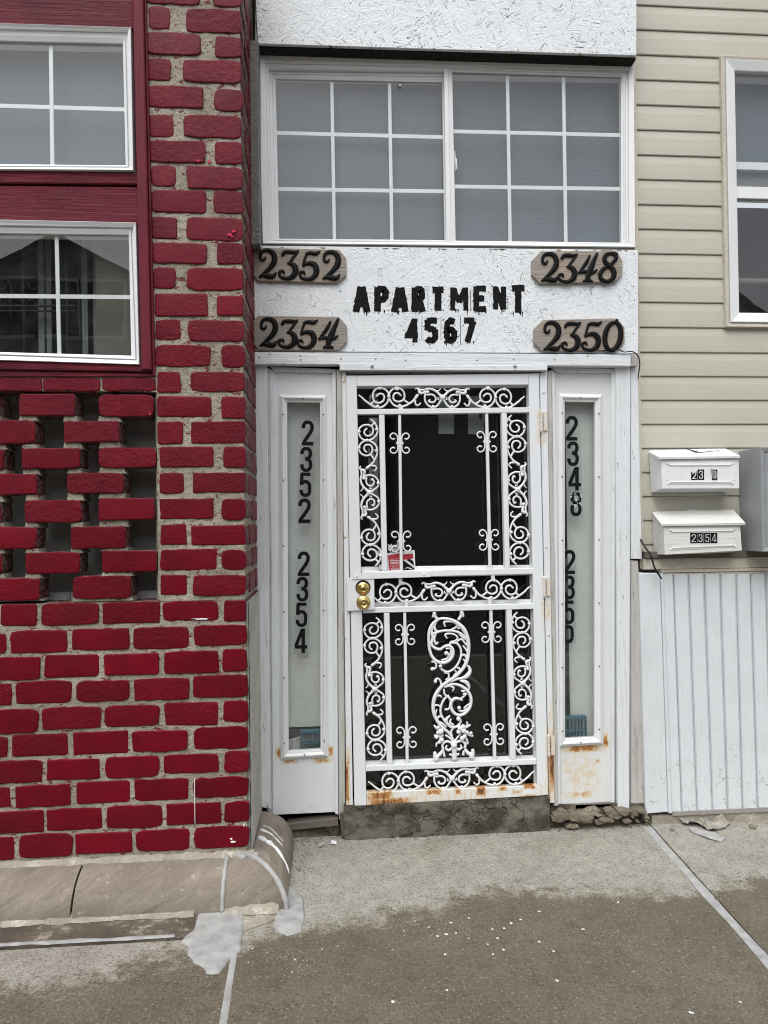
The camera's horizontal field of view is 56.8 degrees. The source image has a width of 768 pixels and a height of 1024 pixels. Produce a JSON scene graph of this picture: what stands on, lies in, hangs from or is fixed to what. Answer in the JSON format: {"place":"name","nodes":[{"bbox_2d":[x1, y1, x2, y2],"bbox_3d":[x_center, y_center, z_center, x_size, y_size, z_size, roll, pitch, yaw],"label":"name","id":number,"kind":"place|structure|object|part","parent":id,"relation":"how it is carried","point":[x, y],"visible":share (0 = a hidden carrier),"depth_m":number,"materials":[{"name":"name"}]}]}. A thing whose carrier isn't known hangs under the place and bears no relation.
{"place":"outdoors","nodes":[
{"label":"outdoors","id":0,"kind":"place"},
{"bbox_2d":[0,819,767,1023],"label":"sidewalk","id":1,"kind":"structure","parent":0,"point":[198,969],"depth_m":2.52,"materials":[{"name":"concrete"}]},
{"bbox_2d":[0,0,261,861],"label":"red brick building","id":2,"kind":"structure","parent":1,"relation":"on","point":[130,710],"depth_m":2.89,"materials":[{"name":"brick"}]},
{"bbox_2d":[0,23,136,172],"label":"window","id":3,"kind":"structure","parent":2,"relation":"in","point":[67,92],"depth_m":2.94,"materials":[{"name":"white plastic"}]},
{"bbox_2d":[0,220,140,364],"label":"window","id":4,"kind":"structure","parent":2,"relation":"in","point":[67,305],"depth_m":2.98,"materials":[{"name":"white plastic"}]},
{"bbox_2d":[0,811,293,927],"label":"stone ledge","id":5,"kind":"object","parent":1,"relation":"on","point":[255,880],"visible":1,"depth_m":2.74,"materials":[{"name":"beige stone"}]},
{"bbox_2d":[249,0,649,839],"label":"white entrance front","id":6,"kind":"object","parent":1,"relation":"on","point":[439,174],"visible":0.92,"depth_m":3.46,"materials":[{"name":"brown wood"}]},
{"bbox_2d":[253,0,257,342],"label":"cable","id":7,"kind":"object","parent":6,"relation":"attached to","point":[256,27],"visible":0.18,"depth_m":3.29,"materials":[{"name":"black rubber"}]},
{"bbox_2d":[253,248,345,283],"bbox_3d":[-0.402,-1.164,3.352,0.446,0.162,0.024,-1,-1,-4],"label":"number plaque","id":8,"kind":"object","parent":6,"relation":"attached to","point":[293,265],"visible":0.99,"depth_m":3.35,"materials":[{"name":"brown wood"}]},
{"bbox_2d":[253,316,346,350],"bbox_3d":[-0.399,-0.842,3.347,0.447,0.162,0.024,-1,-1,-4],"label":"number plaque","id":9,"kind":"object","parent":6,"relation":"attached to","point":[290,333],"visible":1,"depth_m":3.34,"materials":[{"name":"brown wood"}]},
{"bbox_2d":[294,551,309,652],"bbox_3d":[-0.390,0.429,3.386,0.093,0.496,0.001,-1,-1,-4],"label":"number decal","id":10,"kind":"object","parent":6,"relation":"attached to","point":[302,646],"visible":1,"depth_m":3.38,"materials":[{"name":"black plastic"}]},
{"bbox_2d":[298,420,313,522],"bbox_3d":[-0.373,-0.194,3.396,0.096,0.503,0.001,-1,-1,-4],"label":"number decal","id":11,"kind":"object","parent":6,"relation":"attached to","point":[305,472],"visible":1,"depth_m":3.40,"materials":[{"name":"black plastic"}]},
{"bbox_2d":[300,729,320,748],"bbox_3d":[-0.343,1.107,3.408,0.118,0.123,0.031,-1,-1,-4],"label":"milk crate","id":12,"kind":"object","parent":6,"relation":"in","point":[309,731],"visible":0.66,"depth_m":3.39,"materials":[{"name":"teal plastic"}]},
{"bbox_2d":[260,55,634,247],"bbox_3d":[0.324,-1.764,3.494,1.849,0.964,0.112,-1,-1,-4],"label":"window","id":13,"kind":"structure","parent":6,"relation":"in","point":[466,220],"depth_m":3.52,"materials":[{"name":"white plastic"}]},
{"bbox_2d":[327,368,569,828],"bbox_3d":[0.325,0.408,3.477,1.178,2.227,0.005,-1,-1,-4],"label":"inner door","id":14,"kind":"structure","parent":6,"relation":"in","point":[444,496],"depth_m":3.47,"materials":[{"name":"white metal"}]},
{"bbox_2d":[438,396,453,433],"bbox_3d":[0.305,-0.475,3.479,0.079,0.187,0.001,-1,-1,-4],"label":"paper sheet","id":15,"kind":"object","parent":14,"relation":"attached to","point":[445,423],"visible":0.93,"depth_m":3.48,"materials":[{"name":"grey paper"}]},
{"bbox_2d":[346,373,554,805],"bbox_3d":[0.319,0.356,3.394,0.994,2.052,0.130,-1,-1,-4],"label":"security door","id":16,"kind":"structure","parent":6,"relation":"attached to","point":[360,589],"depth_m":3.40,"materials":[{"name":"white metal"}]},
{"bbox_2d":[388,554,399,570],"bbox_3d":[0.054,0.241,3.405,0.069,0.088,0.002,-1,-1,-4],"label":"leaflet","id":17,"kind":"object","parent":16,"relation":"attached to","point":[394,561],"visible":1,"depth_m":3.40,"materials":[{"name":"red paper"}]},
{"bbox_2d":[387,550,414,570],"bbox_3d":[0.078,0.234,3.410,0.146,0.101,0.002,-1,-1,-4],"label":"leaflet","id":18,"kind":"object","parent":16,"relation":"on","point":[408,560],"visible":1,"depth_m":3.41,"materials":[{"name":"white paper"}]},
{"bbox_2d":[468,396,483,433],"bbox_3d":[0.452,-0.477,3.490,0.082,0.187,0.001,-1,-1,-4],"label":"paper sheet","id":19,"kind":"object","parent":6,"relation":"attached to","point":[475,424],"visible":0.57,"depth_m":3.49,"materials":[{"name":"grey paper"}]},
{"bbox_2d":[565,550,574,642],"bbox_3d":[0.908,0.412,3.486,0.089,0.467,0.001,-1,-1,-4],"label":"number decal","id":20,"kind":"object","parent":6,"relation":"attached to","point":[570,586],"visible":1,"depth_m":3.49,"materials":[{"name":"black plastic"}]},
{"bbox_2d":[566,416,581,515],"bbox_3d":[0.934,-0.228,3.496,0.090,0.506,0.001,-1,-1,-4],"label":"number decal","id":21,"kind":"object","parent":6,"relation":"attached to","point":[575,474],"visible":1,"depth_m":3.50,"materials":[{"name":"black plastic"}]},
{"bbox_2d":[565,714,586,736],"bbox_3d":[0.929,1.080,3.506,0.139,0.147,0.031,-1,-1,-4],"label":"milk crate","id":22,"kind":"object","parent":6,"relation":"in","point":[583,728],"visible":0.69,"depth_m":3.50,"materials":[{"name":"teal plastic"}]},
{"bbox_2d":[531,251,622,284],"bbox_3d":[0.941,-1.191,3.455,0.453,0.168,0.024,-1,-1,-4],"label":"number plaque","id":23,"kind":"object","parent":6,"relation":"attached to","point":[574,267],"visible":1,"depth_m":3.45,"materials":[{"name":"brown wood"}]},
{"bbox_2d":[533,318,624,352],"bbox_3d":[0.950,-0.859,3.451,0.452,0.170,0.024,-1,-1,-4],"label":"number plaque","id":24,"kind":"object","parent":6,"relation":"attached to","point":[576,335],"visible":1,"depth_m":3.44,"materials":[{"name":"brown wood"}]},
{"bbox_2d":[602,349,639,377],"bbox_3d":[1.173,-0.728,3.466,0.214,0.131,0.061,0,-1,-20],"label":"cable","id":25,"kind":"object","parent":6,"relation":"attached to","point":[629,351],"visible":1,"depth_m":3.46,"materials":[{"name":"black rubber"}]},
{"bbox_2d":[640,539,661,578],"bbox_3d":[1.300,0.229,3.465,0.102,0.200,0.047,-1,-1,28],"label":"cable","id":26,"kind":"object","parent":6,"relation":"attached to","point":[649,553],"visible":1,"depth_m":3.45,"materials":[{"name":"black rubber"}]},
{"bbox_2d":[215,897,741,1018],"bbox_3d":[0.253,1.530,2.657,1.974,0.001,1.131,-1,-1,-4],"label":"paint spatter","id":27,"kind":"object","parent":1,"relation":"on","point":[392,1001],"visible":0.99,"depth_m":2.47,"materials":[{"name":"white paint"}]},
{"bbox_2d":[292,819,767,999],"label":"loose grit","id":28,"kind":"object","parent":1,"relation":"on","point":[484,849],"visible":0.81,"depth_m":3.32,"materials":[{"name":"grey gravel"}]},
{"bbox_2d":[630,0,767,824],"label":"wall","id":29,"kind":"structure","parent":1,"relation":"on","point":[701,121],"depth_m":3.56,"materials":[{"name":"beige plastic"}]},
{"bbox_2d":[648,449,739,492],"bbox_3d":[1.520,-0.208,3.482,0.415,0.217,0.138,-1,-1,-4],"label":"mailbox","id":30,"kind":"object","parent":29,"relation":"attached to","point":[684,470],"visible":1,"depth_m":3.43,"materials":[{"name":"white plastic"}]},
{"bbox_2d":[688,449,719,451],"bbox_3d":[1.596,-0.304,3.511,0.173,0.025,0.079,-1,-1,-4],"label":"paper slip","id":31,"kind":"object","parent":30,"relation":"on","point":[700,450],"visible":1,"depth_m":3.51,"materials":[{"name":"white paper"}]},
{"bbox_2d":[652,509,744,554],"bbox_3d":[1.543,0.097,3.479,0.445,0.221,0.138,-1,-1,-4],"label":"mailbox","id":32,"kind":"object","parent":29,"relation":"attached to","point":[694,531],"visible":1,"depth_m":3.43,"materials":[{"name":"plastic"}]},
{"bbox_2d":[718,56,767,327],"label":"window","id":33,"kind":"structure","parent":29,"relation":"in","point":[743,81],"depth_m":3.66,"materials":[{"name":"plastic"}]},
{"bbox_2d":[739,447,767,551],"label":"parcel locker","id":34,"kind":"object","parent":29,"relation":"attached to","point":[753,475],"visible":0.98,"depth_m":3.45,"materials":[{"name":"grey metal"}]},
{"bbox_3d":[2.011,-0.062,3.411,0.368,0.445,0.004,-1,-1,-4],"label":"locker door","id":35,"kind":"part","parent":34,"relation":"part of","materials":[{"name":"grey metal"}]},
{"bbox_2d":[678,813,730,829],"bbox_3d":[1.572,1.504,3.528,0.260,0.048,0.265,0,-1,-44],"label":"paint flake","id":36,"kind":"object","parent":1,"relation":"on","point":[717,822],"visible":0.5,"depth_m":3.44,"materials":[{"name":"beige paint"}]},
{"bbox_2d":[689,827,725,841],"bbox_3d":[1.524,1.520,3.360,0.085,0.007,0.178,0,-1,-36],"label":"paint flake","id":37,"kind":"object","parent":1,"relation":"on","point":[710,835],"visible":1,"depth_m":3.35,"materials":[{"name":"white paint"}]},
{"bbox_2d":[737,202,767,207],"label":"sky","id":38,"kind":"structure","parent":0,"point":[739,204],"materials":[{"name":"white"}]}
]}

